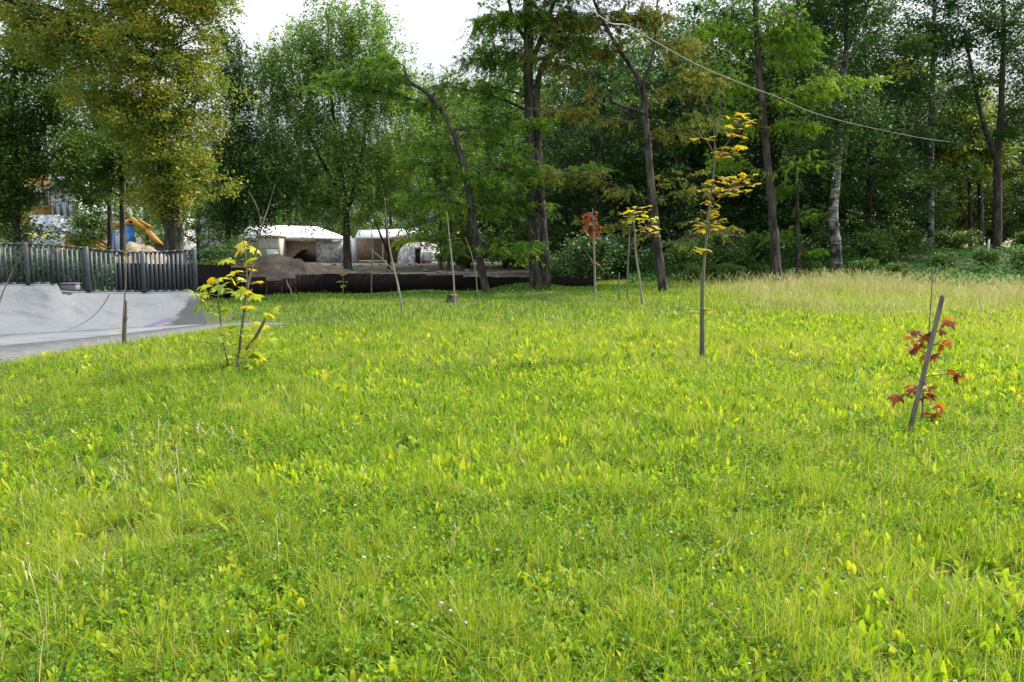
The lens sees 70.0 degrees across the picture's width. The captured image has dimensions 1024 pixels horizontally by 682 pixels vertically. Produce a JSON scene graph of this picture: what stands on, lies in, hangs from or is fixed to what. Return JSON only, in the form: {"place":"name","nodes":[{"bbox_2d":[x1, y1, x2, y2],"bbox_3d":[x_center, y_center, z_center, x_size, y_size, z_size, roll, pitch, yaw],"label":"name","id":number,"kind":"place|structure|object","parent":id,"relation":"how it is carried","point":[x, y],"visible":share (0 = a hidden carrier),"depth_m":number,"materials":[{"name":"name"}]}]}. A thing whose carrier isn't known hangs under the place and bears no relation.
{"place":"outdoors","nodes":[
{"label":"outdoors","id":0,"kind":"place"},
{"bbox_2d":[0,322,208,345],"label":"pavement","id":1,"kind":"structure","parent":0,"point":[9,339],"depth_m":13.49,"materials":[{"name":"concrete"}]},
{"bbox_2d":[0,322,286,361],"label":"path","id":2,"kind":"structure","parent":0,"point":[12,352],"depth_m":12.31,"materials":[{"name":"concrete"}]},
{"bbox_2d":[141,202,195,256],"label":"white building","id":3,"kind":"structure","parent":0,"point":[189,247],"depth_m":123.50,"materials":[{"name":"paint"}]},
{"bbox_2d":[0,247,1023,681],"bbox_3d":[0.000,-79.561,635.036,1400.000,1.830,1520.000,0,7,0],"label":"ground","id":4,"kind":"structure","parent":0,"point":[414,269],"depth_m":10.40,"materials":[{"name":"plant"}]},
{"bbox_2d":[1,246,56,282],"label":"shrub","id":5,"kind":"object","parent":4,"relation":"on","point":[19,271],"visible":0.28,"depth_m":24.00,"materials":[{"name":"green plant"}]},
{"bbox_2d":[0,225,65,302],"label":"bare sapling","id":6,"kind":"object","parent":4,"relation":"on","point":[35,234],"visible":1,"depth_m":12.60,"materials":[{"name":"plant"}]},
{"bbox_2d":[20,173,71,252],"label":"orange house","id":7,"kind":"structure","parent":4,"relation":"on","point":[48,211],"depth_m":98.54,"materials":[{"name":"paint"}]},
{"bbox_2d":[30,215,67,262],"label":"hoarding","id":8,"kind":"object","parent":4,"relation":"on","point":[48,219],"visible":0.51,"depth_m":73.18,"materials":[{"name":"white"}]},
{"bbox_2d":[0,23,124,254],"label":"leafy tree","id":9,"kind":"object","parent":4,"relation":"on","point":[21,145],"visible":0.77,"depth_m":31.76,"materials":[{"name":"green plant"}]},
{"bbox_2d":[39,249,114,288],"bbox_3d":[-15.099,-2.162,24.671,2.699,1.943,2.117,3,8,20],"label":"shrub","id":10,"kind":"object","parent":4,"relation":"on","point":[55,282],"visible":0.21,"depth_m":24.52,"materials":[{"name":"green plant"}]},
{"bbox_2d":[45,174,114,253],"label":"grey house","id":11,"kind":"structure","parent":4,"relation":"on","point":[62,209],"depth_m":96.49,"materials":[{"name":"paint"}]},
{"bbox_2d":[48,100,128,259],"bbox_3d":[-20.828,-7.556,36.668,5.528,9.454,5.193,0,7,0],"label":"slim tree","id":12,"kind":"object","parent":4,"relation":"on","point":[90,222],"visible":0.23,"depth_m":36.64,"materials":[{"name":"green plant"}]},
{"bbox_2d":[59,239,117,287],"bbox_3d":[-16.159,-2.699,27.987,2.409,2.348,2.901,3,8,22],"label":"shrub","id":13,"kind":"object","parent":4,"relation":"on","point":[102,246],"visible":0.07,"depth_m":27.60,"materials":[{"name":"green plant"}]},
{"bbox_2d":[0,283,207,334],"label":"skate ramp","id":14,"kind":"structure","parent":4,"relation":"on","point":[40,308],"depth_m":14.97,"materials":[{"name":"concrete"}]},
{"bbox_2d":[0,242,198,293],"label":"picket fence","id":15,"kind":"object","parent":14,"relation":"on","point":[85,252],"visible":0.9,"depth_m":15.65,"materials":[{"name":"metal"}]},
{"bbox_2d":[55,84,157,262],"bbox_3d":[-17.987,-7.254,33.517,5.471,9.629,4.602,3,8,22],"label":"slim tree","id":16,"kind":"object","parent":4,"relation":"on","point":[98,181],"visible":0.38,"depth_m":32.96,"materials":[{"name":"green plant"}]},
{"bbox_2d":[64,216,165,254],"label":"excavator","id":17,"kind":"object","parent":4,"relation":"on","point":[141,225],"visible":0.16,"depth_m":66.10,"materials":[{"name":"metal"}]},
{"bbox_2d":[113,224,134,249],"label":"blue cabin","id":18,"kind":"object","parent":4,"relation":"on","point":[130,235],"visible":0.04,"depth_m":71.37,"materials":[{"name":"plastic"}]},
{"bbox_2d":[116,191,143,342],"bbox_3d":[-6.300,-1.194,11.846,0.759,2.698,0.320,4,8,27],"label":"bare sapling","id":19,"kind":"object","parent":4,"relation":"on","point":[125,252],"visible":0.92,"depth_m":11.87,"materials":[{"name":"brown plant"}]},
{"bbox_2d":[0,0,268,264],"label":"poplar tree","id":20,"kind":"object","parent":4,"relation":"on","point":[140,26],"visible":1,"depth_m":27.23,"materials":[{"name":"green plant"}]},
{"bbox_2d":[68,109,208,247],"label":"distant tree","id":21,"kind":"object","parent":4,"relation":"on","point":[128,215],"visible":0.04,"depth_m":78.08,"materials":[{"name":"green plant"}]},
{"bbox_2d":[112,241,166,266],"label":"sand heap","id":22,"kind":"object","parent":4,"relation":"on","point":[129,245],"visible":0.19,"depth_m":60.77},
{"bbox_2d":[134,125,259,264],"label":"tree","id":23,"kind":"object","parent":4,"relation":"on","point":[197,237],"visible":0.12,"depth_m":72.53,"materials":[{"name":"green plant"}]},
{"bbox_2d":[187,242,243,265],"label":"shrub","id":24,"kind":"object","parent":4,"relation":"on","point":[210,257],"visible":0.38,"depth_m":35.11,"materials":[{"name":"green plant"}]},
{"bbox_2d":[187,185,281,374],"bbox_3d":[-3.416,-0.720,8.953,1.152,2.357,0.768,0,7,0],"label":"maple sapling","id":25,"kind":"object","parent":4,"relation":"on","point":[225,331],"visible":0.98,"depth_m":8.96,"materials":[{"name":"yellow plant"}]},
{"bbox_2d":[202,235,272,264],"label":"shrub","id":26,"kind":"object","parent":4,"relation":"on","point":[229,247],"visible":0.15,"depth_m":37.65,"materials":[{"name":"green plant"}]},
{"bbox_2d":[207,136,300,258],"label":"distant tree","id":27,"kind":"object","parent":4,"relation":"on","point":[276,217],"visible":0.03,"depth_m":97.37,"materials":[{"name":"green plant"}]},
{"bbox_2d":[190,20,317,249],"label":"weeping birch","id":28,"kind":"object","parent":4,"relation":"on","point":[250,153],"visible":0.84,"depth_m":44.69,"materials":[{"name":"green plant"}]},
{"bbox_2d":[256,235,287,256],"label":"plywood hut","id":29,"kind":"object","parent":4,"relation":"on","point":[278,246],"visible":0.55,"depth_m":80.32,"materials":[{"name":"white paint"}]},
{"bbox_2d":[231,253,330,287],"bbox_3d":[-10.075,-2.994,30.868,6.600,1.399,4.400,0,7,0],"label":"dirt mound","id":30,"kind":"object","parent":4,"relation":"on","point":[275,267],"visible":0.34,"depth_m":30.05,"materials":[{"name":"soil"}]},
{"bbox_2d":[251,143,336,232],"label":"tree","id":31,"kind":"object","parent":4,"relation":"on","point":[297,224],"visible":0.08,"depth_m":109.40,"materials":[{"name":"green plant"}]},
{"bbox_2d":[239,225,357,262],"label":"ruined pavilion","id":32,"kind":"structure","parent":4,"relation":"on","point":[323,248],"depth_m":83.42,"materials":[{"name":"white paint"}]},
{"bbox_2d":[232,0,434,270],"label":"weeping birch","id":33,"kind":"object","parent":4,"relation":"on","point":[377,186],"visible":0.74,"depth_m":47.71,"materials":[{"name":"green plant"}]},
{"bbox_2d":[295,130,384,237],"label":"distant tree","id":34,"kind":"object","parent":4,"relation":"on","point":[338,231],"visible":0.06,"depth_m":115.72,"materials":[{"name":"green plant"}]},
{"bbox_2d":[116,263,593,298],"bbox_3d":[-4.684,-2.261,26.707,17.316,1.283,1.098,-3,8,-24],"label":"sheet fence","id":35,"kind":"object","parent":4,"relation":"on","point":[354,283],"visible":0.52,"depth_m":26.20,"materials":[{"name":"metal"}]},
{"bbox_2d":[350,142,422,268],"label":"young tree","id":36,"kind":"object","parent":4,"relation":"on","point":[356,221],"visible":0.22,"depth_m":57.22,"materials":[{"name":"green plant"}]},
{"bbox_2d":[369,206,403,314],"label":"bare sapling","id":37,"kind":"object","parent":4,"relation":"on","point":[399,293],"visible":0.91,"depth_m":17.36,"materials":[{"name":"brown plant"}]},
{"bbox_2d":[348,129,434,237],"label":"distant tree","id":38,"kind":"object","parent":4,"relation":"on","point":[381,224],"visible":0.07,"depth_m":102.48,"materials":[{"name":"green plant"}]},
{"bbox_2d":[355,229,436,261],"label":"timber shed","id":39,"kind":"structure","parent":4,"relation":"on","point":[364,245],"depth_m":85.81,"materials":[{"name":"wood"}]},
{"bbox_2d":[316,261,502,276],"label":"rubble","id":40,"kind":"object","parent":4,"relation":"on","point":[424,270],"visible":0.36,"depth_m":56.53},
{"bbox_2d":[397,242,439,263],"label":"graffiti dome","id":41,"kind":"structure","parent":4,"relation":"on","point":[417,255],"depth_m":77.74,"materials":[{"name":"white paint"}]},
{"bbox_2d":[287,42,565,292],"bbox_3d":[-2.739,-5.902,26.262,9.927,8.962,4.438,0,7,0],"label":"larch tree","id":42,"kind":"object","parent":4,"relation":"on","point":[491,182],"visible":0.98,"depth_m":25.91,"materials":[{"name":"green plant"}]},
{"bbox_2d":[389,63,495,270],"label":"young tree","id":43,"kind":"object","parent":4,"relation":"on","point":[461,235],"visible":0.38,"depth_m":50.90,"materials":[{"name":"green plant"}]},
{"bbox_2d":[392,87,515,264],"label":"distant tree","id":44,"kind":"object","parent":4,"relation":"on","point":[426,215],"visible":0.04,"depth_m":67.71,"materials":[{"name":"green plant"}]},
{"bbox_2d":[387,70,523,267],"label":"tree","id":45,"kind":"object","parent":4,"relation":"on","point":[419,222],"visible":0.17,"depth_m":57.40,"materials":[{"name":"green plant"}]},
{"bbox_2d":[443,233,490,267],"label":"shrub","id":46,"kind":"object","parent":4,"relation":"on","point":[459,261],"visible":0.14,"depth_m":60.21,"materials":[{"name":"green plant"}]},
{"bbox_2d":[431,57,559,266],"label":"distant tree","id":47,"kind":"object","parent":4,"relation":"on","point":[488,223],"visible":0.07,"depth_m":59.30,"materials":[{"name":"green plant"}]},
{"bbox_2d":[482,223,528,268],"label":"shrub","id":48,"kind":"object","parent":4,"relation":"on","point":[511,261],"visible":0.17,"depth_m":56.96,"materials":[{"name":"green plant"}]},
{"bbox_2d":[0,306,1023,681],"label":"meadow weeds","id":49,"kind":"object","parent":4,"relation":"on","point":[264,632],"visible":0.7,"depth_m":4.28,"materials":[{"name":"plant"}]},
{"bbox_2d":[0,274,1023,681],"bbox_3d":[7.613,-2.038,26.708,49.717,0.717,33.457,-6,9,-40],"label":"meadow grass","id":50,"kind":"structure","parent":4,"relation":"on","point":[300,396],"depth_m":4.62,"materials":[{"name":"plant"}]},
{"bbox_2d":[0,328,1023,681],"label":"dry stalks","id":51,"kind":"object","parent":4,"relation":"on","point":[84,474],"visible":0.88,"depth_m":4.30,"materials":[{"name":"plant"}]},
{"bbox_2d":[3,306,1023,681],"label":"clover flowers","id":52,"kind":"object","parent":4,"relation":"on","point":[587,524],"visible":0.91,"depth_m":4.83,"materials":[{"name":"plant"}]},
{"bbox_2d":[414,0,622,289],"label":"twin trunk larch","id":53,"kind":"object","parent":4,"relation":"on","point":[505,22],"visible":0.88,"depth_m":26.29,"materials":[{"name":"green plant"}]},
{"bbox_2d":[60,240,1023,303],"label":"undergrowth","id":54,"kind":"object","parent":4,"relation":"on","point":[670,275],"visible":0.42,"depth_m":35.28,"materials":[{"name":"plant"}]},
{"bbox_2d":[482,55,626,260],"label":"tree","id":55,"kind":"object","parent":4,"relation":"on","point":[554,97],"visible":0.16,"depth_m":44.82,"materials":[{"name":"green plant"}]},
{"bbox_2d":[549,235,590,276],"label":"shrub","id":56,"kind":"object","parent":4,"relation":"on","point":[564,261],"visible":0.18,"depth_m":36.08,"materials":[{"name":"green plant"}]},
{"bbox_2d":[502,92,640,250],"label":"tree","id":57,"kind":"object","parent":4,"relation":"on","point":[550,233],"visible":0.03,"depth_m":56.08,"materials":[{"name":"green plant"}]},
{"bbox_2d":[514,14,656,253],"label":"tree","id":58,"kind":"object","parent":4,"relation":"on","point":[557,90],"visible":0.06,"depth_m":57.37,"materials":[{"name":"green plant"}]},
{"bbox_2d":[550,227,626,281],"bbox_3d":[3.571,-3.850,34.773,3.716,3.173,4.865,1,7,8],"label":"shrub","id":59,"kind":"object","parent":4,"relation":"on","point":[582,249],"visible":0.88,"depth_m":33.85,"materials":[{"name":"green plant"}]},
{"bbox_2d":[582,208,603,297],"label":"maple sapling","id":60,"kind":"object","parent":4,"relation":"on","point":[587,226],"visible":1,"depth_m":23.11,"materials":[{"name":"red plant"}]},
{"bbox_2d":[507,28,685,274],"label":"tree","id":61,"kind":"object","parent":4,"relation":"on","point":[629,100],"visible":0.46,"depth_m":41.07,"materials":[{"name":"green plant"}]},
{"bbox_2d":[491,0,745,291],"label":"larch tree","id":62,"kind":"object","parent":4,"relation":"on","point":[643,19],"visible":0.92,"depth_m":25.92,"materials":[{"name":"green plant"}]},
{"bbox_2d":[599,232,672,278],"bbox_3d":[5.493,-4.127,37.162,4.716,2.900,3.760,-3,8,-24],"label":"shrub","id":63,"kind":"object","parent":4,"relation":"on","point":[633,267],"visible":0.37,"depth_m":36.80,"materials":[{"name":"green plant"}]},
{"bbox_2d":[559,30,721,264],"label":"tree","id":64,"kind":"object","parent":4,"relation":"on","point":[639,72],"visible":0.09,"depth_m":46.49,"materials":[{"name":"green plant"}]},
{"bbox_2d":[620,205,661,304],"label":"maple sapling","id":65,"kind":"object","parent":4,"relation":"on","point":[635,240],"visible":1,"depth_m":20.18,"materials":[{"name":"yellow plant"}]},
{"bbox_2d":[583,0,743,253],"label":"tree","id":66,"kind":"object","parent":4,"relation":"on","point":[666,31],"visible":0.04,"depth_m":56.60,"materials":[{"name":"green plant"}]},
{"bbox_2d":[591,38,759,254],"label":"tree","id":67,"kind":"object","parent":4,"relation":"on","point":[670,152],"visible":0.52,"depth_m":41.88,"materials":[{"name":"green plant"}]},
{"bbox_2d":[662,231,721,280],"bbox_3d":[8.613,-3.953,35.741,3.501,2.756,3.011,0,7,0],"label":"shrub","id":68,"kind":"object","parent":4,"relation":"on","point":[685,258],"visible":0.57,"depth_m":35.25,"materials":[{"name":"green plant"}]},
{"bbox_2d":[683,260,708,281],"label":"shrub","id":69,"kind":"object","parent":4,"relation":"on","point":[690,270],"visible":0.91,"depth_m":33.15,"materials":[{"name":"green plant"}]},
{"bbox_2d":[606,0,837,254],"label":"tree","id":70,"kind":"object","parent":4,"relation":"on","point":[696,7],"visible":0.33,"depth_m":44.03,"materials":[{"name":"green plant"}]},
{"bbox_2d":[683,224,765,279],"bbox_3d":[10.885,-4.326,37.026,3.616,3.229,4.534,-4,8,-31],"label":"shrub","id":71,"kind":"object","parent":4,"relation":"on","point":[741,259],"visible":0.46,"depth_m":36.43,"materials":[{"name":"green plant"}]},
{"bbox_2d":[689,91,760,358],"bbox_3d":[3.092,-1.670,10.790,0.995,4.007,0.747,0,7,0],"label":"maple sapling","id":72,"kind":"object","parent":4,"relation":"on","point":[717,189],"visible":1,"depth_m":10.71,"materials":[{"name":"yellow plant"}]},
{"bbox_2d":[716,262,751,281],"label":"shrub","id":73,"kind":"object","parent":4,"relation":"on","point":[731,269],"visible":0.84,"depth_m":34.08,"materials":[{"name":"green plant"}]},
{"bbox_2d":[720,223,786,269],"bbox_3d":[12.471,-4.558,37.848,3.312,3.018,3.732,4,8,28],"label":"shrub","id":74,"kind":"object","parent":4,"relation":"on","point":[758,239],"visible":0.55,"depth_m":37.15,"materials":[{"name":"green plant"}]},
{"bbox_2d":[745,262,771,279],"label":"shrub","id":75,"kind":"object","parent":4,"relation":"on","point":[763,267],"visible":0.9,"depth_m":35.14,"materials":[{"name":"green plant"}]},
{"bbox_2d":[668,0,849,249],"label":"tree","id":76,"kind":"object","parent":4,"relation":"on","point":[752,64],"visible":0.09,"depth_m":47.85,"materials":[{"name":"green plant"}]},
{"bbox_2d":[677,0,894,282],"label":"larch tree","id":77,"kind":"object","parent":4,"relation":"on","point":[777,34],"visible":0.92,"depth_m":31.67,"materials":[{"name":"green plant"}]},
{"bbox_2d":[758,140,829,278],"bbox_3d":[14.057,-6.296,35.835,4.002,6.994,2.564,-3,8,-25],"label":"larch tree","id":78,"kind":"object","parent":4,"relation":"on","point":[782,189],"visible":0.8,"depth_m":35.48,"materials":[{"name":"green plant"}]},
{"bbox_2d":[707,0,906,249],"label":"tree","id":79,"kind":"object","parent":4,"relation":"on","point":[787,211],"visible":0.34,"depth_m":43.27,"materials":[{"name":"green plant"}]},
{"bbox_2d":[795,259,825,276],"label":"shrub","id":80,"kind":"object","parent":4,"relation":"on","point":[810,266],"visible":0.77,"depth_m":36.15,"materials":[{"name":"green plant"}]},
{"bbox_2d":[780,226,857,267],"bbox_3d":[16.252,-4.910,39.325,4.182,2.599,3.272,4,8,31],"label":"shrub","id":81,"kind":"object","parent":4,"relation":"on","point":[823,239],"visible":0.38,"depth_m":39.02,"materials":[{"name":"green plant"}]},
{"bbox_2d":[650,263,1023,322],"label":"tall dry grass","id":82,"kind":"structure","parent":4,"relation":"on","point":[1014,290],"depth_m":23.59,"materials":[{"name":"plant"}]},
{"bbox_2d":[729,0,944,251],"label":"tree","id":83,"kind":"object","parent":4,"relation":"on","point":[879,210],"visible":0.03,"depth_m":49.03,"materials":[{"name":"green plant"}]},
{"bbox_2d":[767,0,917,278],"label":"birch tree","id":84,"kind":"object","parent":4,"relation":"on","point":[861,112],"visible":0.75,"depth_m":34.38,"materials":[{"name":"green plant"}]},
{"bbox_2d":[846,257,883,277],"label":"shrub","id":85,"kind":"object","parent":4,"relation":"on","point":[869,264],"visible":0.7,"depth_m":35.77,"materials":[{"name":"green plant"}]},
{"bbox_2d":[843,225,907,266],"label":"shrub","id":86,"kind":"object","parent":4,"relation":"on","point":[878,247],"visible":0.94,"depth_m":39.18,"materials":[{"name":"green plant"}]},
{"bbox_2d":[805,51,949,233],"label":"tree","id":87,"kind":"object","parent":4,"relation":"on","point":[882,211],"visible":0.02,"depth_m":57.97,"materials":[{"name":"green plant"}]},
{"bbox_2d":[784,5,985,255],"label":"tree","id":88,"kind":"object","parent":4,"relation":"on","point":[875,169],"visible":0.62,"depth_m":41.08,"materials":[{"name":"green plant"}]},
{"bbox_2d":[882,260,917,275],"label":"shrub","id":89,"kind":"object","parent":4,"relation":"on","point":[893,267],"visible":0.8,"depth_m":34.99,"materials":[{"name":"green plant"}]},
{"bbox_2d":[871,225,931,259],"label":"shrub","id":90,"kind":"object","parent":4,"relation":"on","point":[916,237],"visible":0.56,"depth_m":41.08,"materials":[{"name":"green plant"}]},
{"bbox_2d":[825,68,979,252],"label":"tree","id":91,"kind":"object","parent":4,"relation":"on","point":[920,200],"visible":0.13,"depth_m":48.50,"materials":[{"name":"green plant"}]},
{"bbox_2d":[854,0,990,254],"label":"tree","id":92,"kind":"object","parent":4,"relation":"on","point":[927,23],"visible":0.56,"depth_m":42.93,"materials":[{"name":"green plant"}]},
{"bbox_2d":[906,295,944,437],"bbox_3d":[3.387,0.247,6.011,0.282,1.248,0.057,-2,7,-15],"label":"stake","id":93,"kind":"object","parent":4,"relation":"on","point":[922,381],"visible":0.95,"depth_m":6.00,"materials":[{"name":"grey wood"}]},
{"bbox_2d":[886,270,966,421],"bbox_3d":[3.750,0.092,6.556,0.655,1.471,0.324,0,7,0],"label":"maple sapling","id":94,"kind":"object","parent":4,"relation":"on","point":[913,350],"visible":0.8,"depth_m":6.56,"materials":[{"name":"red plant"}]},
{"bbox_2d":[924,250,961,271],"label":"shrub","id":95,"kind":"object","parent":4,"relation":"on","point":[942,258],"visible":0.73,"depth_m":37.62,"materials":[{"name":"green plant"}]},
{"bbox_2d":[880,67,1021,248],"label":"tree","id":96,"kind":"object","parent":4,"relation":"on","point":[953,222],"visible":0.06,"depth_m":57.07,"materials":[{"name":"green plant"}]},
{"bbox_2d":[925,227,984,252],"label":"shrub","id":97,"kind":"object","parent":4,"relation":"on","point":[952,240],"visible":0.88,"depth_m":44.34,"materials":[{"name":"green plant"}]},
{"bbox_2d":[918,82,996,251],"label":"tree","id":98,"kind":"object","parent":4,"relation":"on","point":[938,150],"visible":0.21,"depth_m":49.62,"materials":[{"name":"green plant"}]},
{"bbox_2d":[917,82,1023,250],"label":"tree","id":99,"kind":"object","parent":4,"relation":"on","point":[964,214],"visible":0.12,"depth_m":55.71,"materials":[{"name":"green plant"}]},
{"bbox_2d":[921,91,1022,247],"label":"tree","id":100,"kind":"object","parent":4,"relation":"on","point":[987,166],"visible":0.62,"depth_m":48.39,"materials":[{"name":"green plant"}]},
{"bbox_2d":[930,0,1023,253],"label":"tree","id":101,"kind":"object","parent":4,"relation":"on","point":[1001,26],"visible":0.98,"depth_m":42.32,"materials":[{"name":"green plant"}]},
{"bbox_2d":[581,0,1014,147],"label":"cable","id":102,"kind":"object","parent":101,"relation":"attached to","point":[734,80],"visible":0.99,"depth_m":20.83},
{"bbox_2d":[946,98,1023,248],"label":"tree","id":103,"kind":"object","parent":4,"relation":"on","point":[991,230],"visible":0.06,"depth_m":64.55,"materials":[{"name":"green plant"}]},
{"bbox_2d":[968,243,1005,269],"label":"shrub","id":104,"kind":"object","parent":4,"relation":"on","point":[985,255],"visible":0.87,"depth_m":38.45,"materials":[{"name":"green plant"}]},
{"bbox_2d":[955,68,1023,248],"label":"tree","id":105,"kind":"object","parent":4,"relation":"on","point":[1019,188],"visible":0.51,"depth_m":55.79,"materials":[{"name":"green plant"}]},
{"bbox_2d":[1007,245,1023,273],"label":"shrub","id":106,"kind":"object","parent":4,"relation":"on","point":[1017,254],"visible":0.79,"depth_m":37.78,"materials":[{"name":"green plant"}]},
{"bbox_2d":[0,0,1023,249],"label":"sky","id":107,"kind":"structure","parent":0,"point":[435,24],"materials":[{"name":"white"}]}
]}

